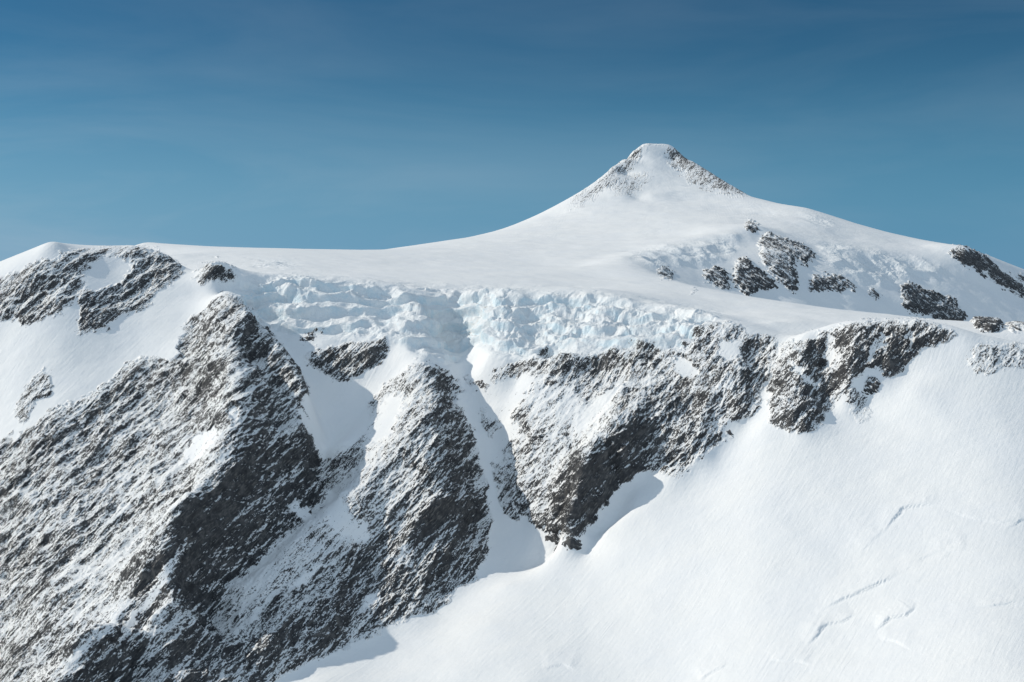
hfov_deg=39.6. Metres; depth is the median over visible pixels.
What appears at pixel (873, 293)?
rock outcrop
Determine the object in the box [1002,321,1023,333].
rock outcrop
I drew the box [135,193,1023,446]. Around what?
snow plateau
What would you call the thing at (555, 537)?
rock outcrop
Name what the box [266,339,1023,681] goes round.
glacier slope
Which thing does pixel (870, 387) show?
rock outcrop
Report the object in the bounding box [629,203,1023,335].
snow flank
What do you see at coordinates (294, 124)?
sky
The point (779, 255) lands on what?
rock outcrop
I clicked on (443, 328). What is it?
glacier icefall
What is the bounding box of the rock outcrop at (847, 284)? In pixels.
[831,272,856,292]
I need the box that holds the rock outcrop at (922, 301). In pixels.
[898,280,967,320]
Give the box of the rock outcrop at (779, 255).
[756,231,816,293]
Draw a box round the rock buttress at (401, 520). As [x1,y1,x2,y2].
[121,360,500,681]
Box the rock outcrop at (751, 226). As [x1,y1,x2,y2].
[744,218,759,232]
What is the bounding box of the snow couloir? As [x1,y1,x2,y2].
[232,291,419,454]
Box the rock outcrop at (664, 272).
[656,266,674,280]
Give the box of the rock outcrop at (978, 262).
[947,244,1023,298]
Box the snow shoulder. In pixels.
[0,242,245,441]
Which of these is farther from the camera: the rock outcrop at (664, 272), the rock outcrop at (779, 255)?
the rock outcrop at (779, 255)
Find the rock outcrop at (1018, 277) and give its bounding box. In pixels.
[1014,272,1023,286]
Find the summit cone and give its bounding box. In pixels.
[559,143,754,213]
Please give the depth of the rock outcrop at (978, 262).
2604.10 m
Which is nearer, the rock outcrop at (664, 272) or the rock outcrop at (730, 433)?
the rock outcrop at (730, 433)
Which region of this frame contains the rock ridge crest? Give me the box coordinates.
[743,319,966,431]
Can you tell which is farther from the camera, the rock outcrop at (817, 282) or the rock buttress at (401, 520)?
the rock outcrop at (817, 282)
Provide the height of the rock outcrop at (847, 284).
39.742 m
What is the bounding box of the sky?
[0,0,1023,268]
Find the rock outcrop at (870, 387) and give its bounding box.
[861,379,880,397]
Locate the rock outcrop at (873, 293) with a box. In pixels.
[866,286,882,300]
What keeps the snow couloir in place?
on the snow plateau
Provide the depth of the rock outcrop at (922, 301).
2380.66 m
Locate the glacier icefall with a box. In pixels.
[232,274,721,367]
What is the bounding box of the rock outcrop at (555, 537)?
[545,532,560,544]
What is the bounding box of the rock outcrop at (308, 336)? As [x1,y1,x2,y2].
[299,331,316,344]
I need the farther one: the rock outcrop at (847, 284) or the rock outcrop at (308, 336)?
the rock outcrop at (847, 284)
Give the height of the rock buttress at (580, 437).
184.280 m
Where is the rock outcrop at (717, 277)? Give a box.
[702,265,731,291]
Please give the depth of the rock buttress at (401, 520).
1188.56 m
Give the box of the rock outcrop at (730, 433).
[725,430,733,439]
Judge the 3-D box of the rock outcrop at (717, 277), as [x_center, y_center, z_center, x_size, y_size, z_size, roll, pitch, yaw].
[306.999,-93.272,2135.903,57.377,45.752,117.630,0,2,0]
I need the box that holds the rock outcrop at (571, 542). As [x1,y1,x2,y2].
[561,535,581,550]
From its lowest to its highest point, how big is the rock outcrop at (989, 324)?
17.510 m
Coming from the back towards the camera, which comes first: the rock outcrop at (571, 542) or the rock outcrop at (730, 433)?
the rock outcrop at (730, 433)
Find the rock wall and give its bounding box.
[0,289,321,681]
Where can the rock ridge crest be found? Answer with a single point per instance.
(805, 378)
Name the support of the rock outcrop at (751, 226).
on the snow flank
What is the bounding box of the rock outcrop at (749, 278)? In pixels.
[728,256,778,295]
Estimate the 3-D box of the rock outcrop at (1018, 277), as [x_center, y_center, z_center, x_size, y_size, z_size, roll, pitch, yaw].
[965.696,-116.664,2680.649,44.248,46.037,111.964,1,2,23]
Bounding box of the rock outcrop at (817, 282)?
[804,271,845,293]
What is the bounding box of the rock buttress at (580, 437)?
[488,320,777,535]
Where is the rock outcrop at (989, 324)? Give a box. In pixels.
[970,316,1004,332]
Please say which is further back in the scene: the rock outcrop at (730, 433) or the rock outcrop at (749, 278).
the rock outcrop at (749, 278)

